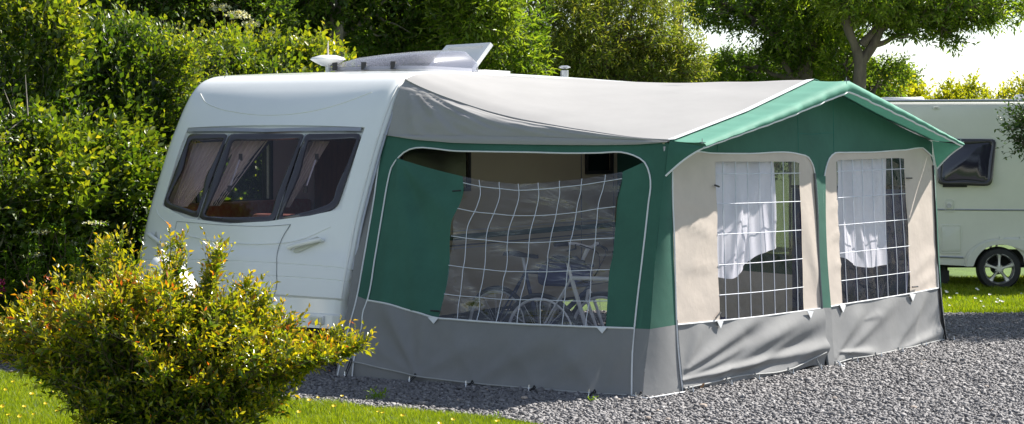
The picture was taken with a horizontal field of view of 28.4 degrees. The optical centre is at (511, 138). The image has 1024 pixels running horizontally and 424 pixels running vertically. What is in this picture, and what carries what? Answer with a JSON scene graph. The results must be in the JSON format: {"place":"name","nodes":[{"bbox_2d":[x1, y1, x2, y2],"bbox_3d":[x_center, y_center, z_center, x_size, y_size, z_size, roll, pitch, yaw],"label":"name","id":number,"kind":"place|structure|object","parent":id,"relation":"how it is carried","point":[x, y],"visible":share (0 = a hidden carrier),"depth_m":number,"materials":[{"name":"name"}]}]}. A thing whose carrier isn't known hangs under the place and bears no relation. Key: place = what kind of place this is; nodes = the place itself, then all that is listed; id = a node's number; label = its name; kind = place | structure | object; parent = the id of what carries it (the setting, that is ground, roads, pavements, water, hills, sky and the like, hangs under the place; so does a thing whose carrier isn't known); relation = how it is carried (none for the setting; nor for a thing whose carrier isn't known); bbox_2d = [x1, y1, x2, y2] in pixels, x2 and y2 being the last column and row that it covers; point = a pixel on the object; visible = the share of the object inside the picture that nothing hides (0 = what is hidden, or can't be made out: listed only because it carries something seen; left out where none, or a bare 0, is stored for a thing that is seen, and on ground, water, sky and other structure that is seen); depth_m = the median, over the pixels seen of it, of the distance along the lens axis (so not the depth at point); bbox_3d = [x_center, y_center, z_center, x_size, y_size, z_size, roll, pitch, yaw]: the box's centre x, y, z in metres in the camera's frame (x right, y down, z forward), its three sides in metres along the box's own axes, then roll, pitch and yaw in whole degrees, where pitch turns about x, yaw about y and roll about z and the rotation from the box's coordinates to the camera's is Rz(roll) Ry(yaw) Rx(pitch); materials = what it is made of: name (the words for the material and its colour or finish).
{"place":"outdoors","nodes":[
{"label":"outdoors","id":0,"kind":"place"},
{"bbox_2d":[0,370,542,423],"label":"grass","id":1,"kind":"structure","parent":0,"point":[12,400],"depth_m":13.81,"materials":[{"name":"green plant"}]},
{"bbox_2d":[0,309,1023,423],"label":"gravel pitch","id":2,"kind":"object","parent":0,"point":[808,367],"visible":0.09,"depth_m":14.62,"materials":[{"name":"grey gravel"}]},
{"bbox_2d":[0,265,21,353],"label":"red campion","id":3,"kind":"object","parent":2,"relation":"on","point":[6,293],"visible":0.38,"depth_m":17.27,"materials":[{"name":"green plant"}]},
{"bbox_2d":[0,204,108,352],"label":"cow parsley","id":4,"kind":"object","parent":2,"relation":"on","point":[36,255],"visible":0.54,"depth_m":17.39,"materials":[{"name":"green plant"}]},
{"bbox_2d":[7,217,129,320],"bbox_3d":[-3.889,1.286,17.553,1.116,1.233,0.902,0,0,0],"label":"cow parsley","id":5,"kind":"object","parent":2,"relation":"on","point":[67,252],"visible":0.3,"depth_m":17.46,"materials":[{"name":"green plant"}]},
{"bbox_2d":[364,386,389,399],"bbox_3d":[-0.985,1.858,14.680,0.207,0.132,0.199,0,0,0],"label":"weed","id":6,"kind":"object","parent":2,"relation":"on","point":[375,395],"visible":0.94,"depth_m":14.67,"materials":[{"name":"green plant"}]},
{"bbox_2d":[137,42,629,366],"bbox_3d":[-1.000,0.491,19.375,2.302,2.818,6.950,0,0,30],"label":"caravan","id":7,"kind":"object","parent":2,"relation":"on","point":[317,140],"visible":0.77,"depth_m":17.84,"materials":[{"name":"white paint"}]},
{"bbox_2d":[149,256,197,303],"bbox_3d":[-2.607,1.191,15.755,0.420,0.554,0.324,0,0,28],"label":"hitch cover","id":8,"kind":"object","parent":7,"relation":"attached to","point":[155,260],"visible":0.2,"depth_m":15.72,"materials":[{"name":"white plastic"}]},
{"bbox_2d":[164,134,227,217],"bbox_3d":[-2.759,0.318,17.674,0.492,0.722,0.383,0,0,37],"label":"front window","id":9,"kind":"structure","parent":7,"relation":"in","point":[192,137],"depth_m":17.68,"materials":[{"name":"plastic"}]},
{"bbox_2d":[196,140,272,202],"bbox_3d":[-2.587,0.305,18.859,0.070,0.600,1.140,0,0,30],"label":"side window","id":10,"kind":"structure","parent":7,"relation":"in","point":[264,154],"depth_m":19.24,"materials":[{"name":"black glass"}]},
{"bbox_2d":[200,134,303,222],"bbox_3d":[-2.224,0.338,17.314,0.852,0.761,0.410,0,0,30],"label":"front window","id":11,"kind":"structure","parent":7,"relation":"in","point":[218,175],"depth_m":17.36,"materials":[{"name":"plastic"}]},
{"bbox_2d":[277,133,360,219],"bbox_3d":[-1.616,0.324,17.003,0.568,0.737,0.434,0,0,30],"label":"front window","id":12,"kind":"structure","parent":7,"relation":"in","point":[334,203],"depth_m":17.01,"materials":[{"name":"plastic"}]},
{"bbox_2d":[400,141,470,190],"bbox_3d":[-0.661,0.160,17.693,0.024,0.620,1.140,0,0,30],"label":"side window","id":13,"kind":"structure","parent":7,"relation":"in","point":[457,163],"depth_m":17.82,"materials":[{"name":"black"}]},
{"bbox_2d":[585,153,613,173],"bbox_3d":[0.872,0.100,20.350,0.032,0.510,0.580,0,0,30],"label":"window","id":14,"kind":"structure","parent":7,"relation":"in","point":[604,162],"depth_m":20.38,"materials":[{"name":"black glass"}]},
{"bbox_2d":[336,73,964,398],"bbox_3d":[1.378,0.690,17.654,3.665,2.559,5.752,0,0,30],"label":"awning","id":15,"kind":"object","parent":2,"relation":"on","point":[670,144],"visible":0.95,"depth_m":16.31,"materials":[{"name":"grey fabric"}]},
{"bbox_2d":[715,162,775,278],"bbox_3d":[1.860,0.633,16.229,0.122,0.940,0.978,0,0,36],"label":"curtain","id":16,"kind":"object","parent":15,"relation":"hanging from","point":[743,211],"visible":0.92,"depth_m":16.21,"materials":[{"name":"white fabric"}]},
{"bbox_2d":[766,162,837,254],"bbox_3d":[2.701,0.569,19.796,1.790,1.241,0.017,0,0,29],"label":"clear window","id":17,"kind":"structure","parent":15,"relation":"in","point":[778,166],"depth_m":19.82,"materials":[{"name":"plastic"}]},
{"bbox_2d":[837,158,886,266],"bbox_3d":[3.097,0.648,17.907,0.113,0.987,1.208,0,0,34],"label":"curtain","id":18,"kind":"object","parent":15,"relation":"hanging from","point":[869,184],"visible":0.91,"depth_m":17.92,"materials":[{"name":"white fabric"}]},
{"bbox_3d":[1.257,1.868,17.773,5.231,0.004,5.568,0,0,0],"label":"groundsheet","id":19,"kind":"object","parent":2,"relation":"on","visible":0},
{"bbox_2d":[466,241,607,325],"bbox_3d":[0.305,1.368,16.652,1.732,1.066,0.640,0,-2,37],"label":"bicycle","id":20,"kind":"object","parent":19,"relation":"on","point":[584,294],"visible":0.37,"depth_m":16.74,"materials":[{"name":"blue paint"}]},
{"bbox_2d":[536,255,593,286],"bbox_3d":[0.432,1.076,16.498,0.440,0.248,0.210,0,0,30],"label":"bicycle bag","id":21,"kind":"object","parent":20,"relation":"hanging from","point":[555,278],"visible":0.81,"depth_m":16.43,"materials":[{"name":"blue fabric"}]},
{"bbox_2d":[505,249,680,379],"bbox_3d":[0.697,1.369,15.934,1.732,1.066,0.640,0,3,27],"label":"bicycle","id":22,"kind":"object","parent":19,"relation":"on","point":[512,311],"visible":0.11,"depth_m":16.05,"materials":[{"name":"silver metal"}]},
{"bbox_2d":[790,185,909,310],"bbox_3d":[3.246,1.171,19.151,1.160,1.458,0.430,0,0,30],"label":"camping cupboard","id":23,"kind":"object","parent":19,"relation":"on","point":[893,261],"visible":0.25,"depth_m":18.83,"materials":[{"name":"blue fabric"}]},
{"bbox_2d":[6,0,1023,113],"label":"sky","id":24,"kind":"structure","parent":0,"point":[997,58],"materials":[{"name":"white"}]},
{"bbox_2d":[8,182,1023,423],"bbox_3d":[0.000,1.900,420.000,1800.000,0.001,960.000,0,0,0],"label":"lawn","id":25,"kind":"structure","parent":0,"point":[952,271],"depth_m":28.56,"materials":[{"name":"green plant"}]},
{"bbox_2d":[16,0,304,45],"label":"hawthorn","id":26,"kind":"object","parent":25,"relation":"on","point":[196,12],"visible":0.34,"depth_m":23.62,"materials":[{"name":"green plant"}]},
{"bbox_2d":[0,0,366,352],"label":"hedge","id":27,"kind":"object","parent":25,"relation":"on","point":[66,156],"visible":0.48,"depth_m":18.55,"materials":[{"name":"green plant"}]},
{"bbox_2d":[0,222,378,423],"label":"bush","id":28,"kind":"object","parent":25,"relation":"on","point":[131,346],"visible":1,"depth_m":12.56,"materials":[{"name":"green plant"}]},
{"bbox_2d":[0,30,575,104],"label":"woodland","id":29,"kind":"object","parent":25,"relation":"on","point":[206,31],"depth_m":34.17,"materials":[{"name":"green plant"}]},
{"bbox_2d":[222,0,443,66],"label":"tree","id":30,"kind":"object","parent":25,"relation":"on","point":[356,19],"visible":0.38,"depth_m":26.36,"materials":[{"name":"green plant"}]},
{"bbox_2d":[354,0,563,75],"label":"tree","id":31,"kind":"object","parent":25,"relation":"on","point":[499,25],"visible":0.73,"depth_m":26.32,"materials":[{"name":"green plant"}]},
{"bbox_2d":[501,0,720,82],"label":"willow","id":32,"kind":"object","parent":25,"relation":"on","point":[595,32],"visible":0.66,"depth_m":29.56,"materials":[{"name":"green plant"}]},
{"bbox_2d":[679,0,880,81],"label":"ash tree","id":33,"kind":"object","parent":25,"relation":"on","point":[790,49],"visible":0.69,"depth_m":32.85,"materials":[{"name":"green plant"}]},
{"bbox_2d":[694,41,926,93],"bbox_3d":[4.723,-0.387,36.222,5.496,2.716,3.134,0,0,-23],"label":"elder","id":34,"kind":"object","parent":25,"relation":"on","point":[764,73],"visible":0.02,"depth_m":35.62,"materials":[{"name":"green plant"}]},
{"bbox_2d":[808,0,1023,97],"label":"ash tree","id":35,"kind":"object","parent":25,"relation":"on","point":[902,20],"visible":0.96,"depth_m":30.89,"materials":[{"name":"green plant"}]},
{"bbox_2d":[876,67,1023,247],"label":"hedge","id":36,"kind":"object","parent":25,"relation":"on","point":[967,90],"visible":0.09,"depth_m":32.89,"materials":[{"name":"green plant"}]},
{"bbox_2d":[882,94,1023,288],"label":"caravan","id":37,"kind":"object","parent":25,"relation":"on","point":[980,191],"visible":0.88,"depth_m":25.52,"materials":[{"name":"grey metal"}]},
{"bbox_2d":[937,139,995,186],"bbox_3d":[5.725,0.306,25.509,0.731,0.611,0.100,0,0,5],"label":"side window","id":38,"kind":"structure","parent":37,"relation":"in","point":[972,164],"depth_m":25.49,"materials":[{"name":"black glass"}]},
{"bbox_2d":[994,89,1023,161],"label":"young tree","id":39,"kind":"object","parent":25,"relation":"on","point":[1019,124],"visible":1,"depth_m":20.62,"materials":[{"name":"green plant"}]},
{"bbox_2d":[673,0,683,53],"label":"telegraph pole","id":40,"kind":"object","parent":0,"point":[680,22],"visible":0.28,"depth_m":41.91,"materials":[{"name":"brown wood"}]},
{"bbox_2d":[941,274,1023,312],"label":"grass","id":41,"kind":"structure","parent":0,"point":[963,300],"depth_m":23.87,"materials":[{"name":"green plant"}]}
]}

